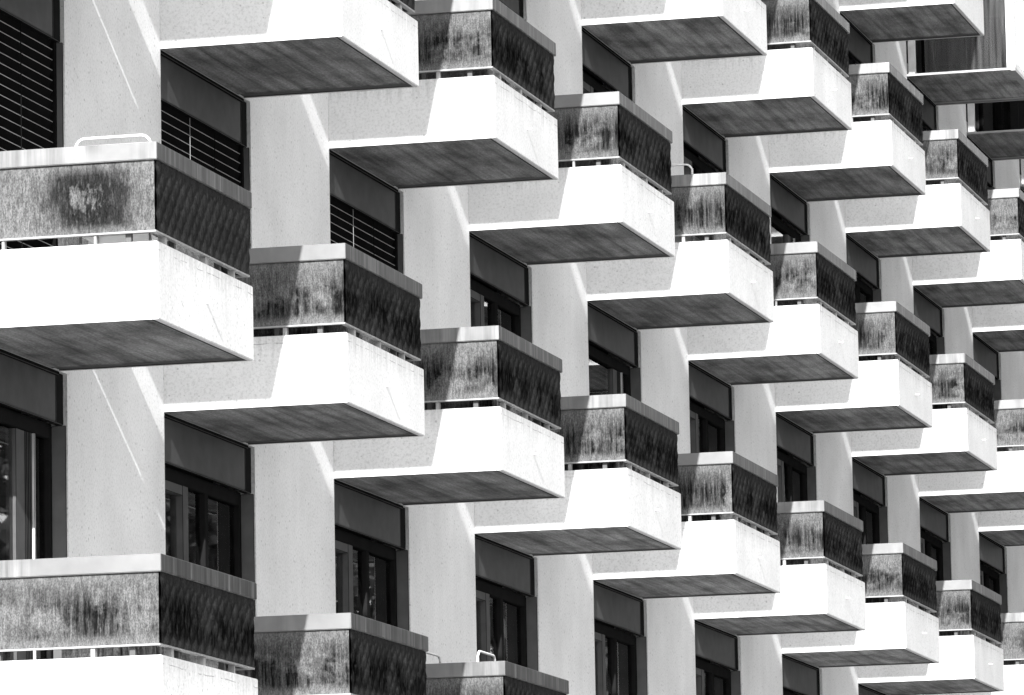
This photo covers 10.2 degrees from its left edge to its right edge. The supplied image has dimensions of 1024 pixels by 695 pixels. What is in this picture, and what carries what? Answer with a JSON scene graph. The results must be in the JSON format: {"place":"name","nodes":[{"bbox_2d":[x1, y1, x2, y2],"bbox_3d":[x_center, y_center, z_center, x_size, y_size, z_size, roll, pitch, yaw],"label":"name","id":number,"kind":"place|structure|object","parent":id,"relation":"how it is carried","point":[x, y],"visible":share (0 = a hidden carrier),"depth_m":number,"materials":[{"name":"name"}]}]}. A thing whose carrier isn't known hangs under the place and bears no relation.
{"place":"outdoors","nodes":[
{"label":"outdoors","id":0,"kind":"place"},
{"bbox_2d":[0,0,1023,694],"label":"apartment building","id":1,"kind":"structure","parent":0,"point":[390,346],"depth_m":52.01,"materials":[{"name":"concrete"}]},
{"bbox_2d":[0,0,63,249],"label":"window","id":2,"kind":"structure","parent":1,"relation":"in","point":[31,52],"depth_m":40.95,"materials":[{"name":"paint"}]},
{"bbox_2d":[0,349,66,660],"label":"window","id":3,"kind":"structure","parent":1,"relation":"in","point":[33,488],"depth_m":40.61,"materials":[{"name":"glass"}]},
{"bbox_2d":[74,134,167,245],"bbox_3d":[-2.659,-0.860,39.180,0.561,1.126,0.491,-3,-8,14],"label":"garden chair","id":4,"kind":"object","parent":1,"relation":"on","point":[121,238],"visible":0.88,"depth_m":39.06,"materials":[{"name":"white paint"}]},
{"bbox_2d":[160,50,250,248],"bbox_3d":[-2.466,-0.822,44.738,0.188,2.630,2.370,-3,-8,14],"label":"window","id":5,"kind":"structure","parent":1,"relation":"in","point":[203,121],"depth_m":44.96,"materials":[{"name":"paint"}]},
{"bbox_2d":[164,413,254,616],"bbox_3d":[-2.413,1.940,44.351,0.188,2.608,2.370,-3,-8,14],"label":"window","id":6,"kind":"structure","parent":1,"relation":"in","point":[210,525],"depth_m":44.68,"materials":[{"name":"glass"}]},
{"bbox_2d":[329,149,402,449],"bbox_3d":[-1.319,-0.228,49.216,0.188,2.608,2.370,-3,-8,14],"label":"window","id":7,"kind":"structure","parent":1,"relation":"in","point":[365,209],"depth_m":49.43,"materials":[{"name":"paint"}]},
{"bbox_2d":[334,479,408,630],"bbox_3d":[-1.266,2.545,48.828,0.188,2.608,2.370,-3,-8,14],"label":"window","id":8,"kind":"structure","parent":1,"relation":"in","point":[372,580],"depth_m":49.17,"materials":[{"name":"paint"}]},
{"bbox_2d":[426,652,440,662],"bbox_3d":[-0.872,3.145,47.954,0.491,1.161,0.581,-3,-8,14],"label":"garden chair","id":9,"kind":"object","parent":1,"relation":"on","point":[434,654],"visible":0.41,"depth_m":48.07,"materials":[{"name":"white paint"}]},
{"bbox_2d":[477,650,495,661],"bbox_3d":[-0.412,3.127,47.838,0.491,1.146,0.601,-3,-8,14],"label":"garden chair","id":10,"kind":"object","parent":1,"relation":"on","point":[486,653],"visible":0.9,"depth_m":47.77,"materials":[{"name":"white paint"}]},
{"bbox_2d":[468,0,523,193],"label":"window","id":11,"kind":"structure","parent":1,"relation":"in","point":[516,6],"depth_m":55.06,"materials":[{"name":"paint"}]},
{"bbox_2d":[469,232,531,342],"bbox_3d":[-0.171,0.377,53.693,0.188,2.608,2.370,-3,-8,14],"label":"window","id":12,"kind":"structure","parent":1,"relation":"in","point":[489,265],"depth_m":54.01,"materials":[{"name":"glass"}]},
{"bbox_2d":[475,534,537,670],"bbox_3d":[-0.118,3.150,53.305,0.188,2.608,2.370,-3,-8,14],"label":"window","id":13,"kind":"structure","parent":1,"relation":"in","point":[506,620],"depth_m":53.67,"materials":[{"name":"paint"}]},
{"bbox_2d":[582,27,632,100],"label":"window","id":14,"kind":"structure","parent":1,"relation":"in","point":[598,59],"depth_m":58.63,"materials":[{"name":"paint"}]},
{"bbox_2d":[587,301,640,401],"bbox_3d":[0.976,0.982,58.170,0.188,2.608,2.370,-3,-8,14],"label":"window","id":15,"kind":"structure","parent":1,"relation":"in","point":[608,375],"depth_m":58.53,"materials":[{"name":"paint"}]},
{"bbox_2d":[593,580,647,694],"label":"window","id":16,"kind":"structure","parent":1,"relation":"in","point":[620,656],"depth_m":58.15,"materials":[{"name":"paint"}]},
{"bbox_2d":[671,164,699,242],"bbox_3d":[1.625,-1.224,57.542,0.521,1.176,0.491,-3,-8,14],"label":"garden chair","id":17,"kind":"object","parent":1,"relation":"on","point":[688,239],"visible":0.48,"depth_m":57.39,"materials":[{"name":"white paint"}]},
{"bbox_2d":[682,105,725,174],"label":"window","id":18,"kind":"structure","parent":1,"relation":"in","point":[698,136],"depth_m":63.21,"materials":[{"name":"paint"}]},
{"bbox_2d":[688,361,734,452],"bbox_3d":[2.124,1.587,62.648,0.188,2.608,2.370,-3,-8,14],"label":"window","id":19,"kind":"structure","parent":1,"relation":"in","point":[709,432],"depth_m":62.98,"materials":[{"name":"glass"}]},
{"bbox_2d":[694,620,740,694],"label":"window","id":20,"kind":"structure","parent":1,"relation":"in","point":[712,644],"depth_m":62.59,"materials":[{"name":"paint"}]},
{"bbox_2d":[770,174,809,243],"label":"window","id":21,"kind":"structure","parent":1,"relation":"in","point":[784,202],"depth_m":67.78,"materials":[{"name":"paint"}]},
{"bbox_2d":[776,413,816,636],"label":"window","id":22,"kind":"structure","parent":1,"relation":"in","point":[796,481],"depth_m":67.48,"materials":[{"name":"glass"}]},
{"bbox_2d":[782,654,819,694],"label":"window","id":23,"kind":"structure","parent":1,"relation":"in","point":[799,677],"depth_m":66.84,"materials":[{"name":"paint"}]},
{"bbox_2d":[840,12,872,64],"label":"window","id":24,"kind":"structure","parent":1,"relation":"in","point":[860,48],"depth_m":72.74,"materials":[{"name":"paint"}]},
{"bbox_2d":[846,234,880,439],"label":"window","id":25,"kind":"structure","parent":1,"relation":"in","point":[866,265],"depth_m":72.43,"materials":[{"name":"paint"}]},
{"bbox_2d":[852,457,887,543],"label":"window","id":26,"kind":"structure","parent":1,"relation":"in","point":[867,482],"depth_m":72.20,"materials":[{"name":"glass"}]},
{"bbox_2d":[858,684,885,694],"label":"window","id":27,"kind":"structure","parent":1,"relation":"in","point":[862,690],"depth_m":70.88,"materials":[{"name":"paint"}]},
{"bbox_2d":[906,40,924,72],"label":"window","id":28,"kind":"structure","parent":1,"relation":"in","point":[919,44],"depth_m":77.92,"materials":[{"name":"glass"}]},
{"bbox_2d":[907,78,936,266],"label":"window","id":29,"kind":"structure","parent":1,"relation":"in","point":[928,107],"depth_m":77.56,"materials":[{"name":"paint"}]},
{"bbox_2d":[913,286,944,474],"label":"window","id":30,"kind":"structure","parent":1,"relation":"in","point":[925,309],"depth_m":77.09,"materials":[{"name":"paint"}]},
{"bbox_2d":[919,497,950,580],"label":"window","id":31,"kind":"structure","parent":1,"relation":"in","point":[933,520],"depth_m":76.77,"materials":[{"name":"paint"}]},
{"bbox_2d":[966,103,983,131],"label":"window","id":32,"kind":"structure","parent":1,"relation":"in","point":[979,123],"depth_m":82.52,"materials":[{"name":"glass"}]},
{"bbox_2d":[967,136,994,189],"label":"window","id":33,"kind":"structure","parent":1,"relation":"in","point":[990,166],"depth_m":82.36,"materials":[{"name":"paint"}]},
{"bbox_2d":[973,333,1000,399],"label":"window","id":34,"kind":"structure","parent":1,"relation":"in","point":[984,354],"depth_m":81.39,"materials":[{"name":"paint"}]},
{"bbox_2d":[979,532,1007,612],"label":"window","id":35,"kind":"structure","parent":1,"relation":"in","point":[991,553],"depth_m":81.18,"materials":[{"name":"paint"}]}
]}

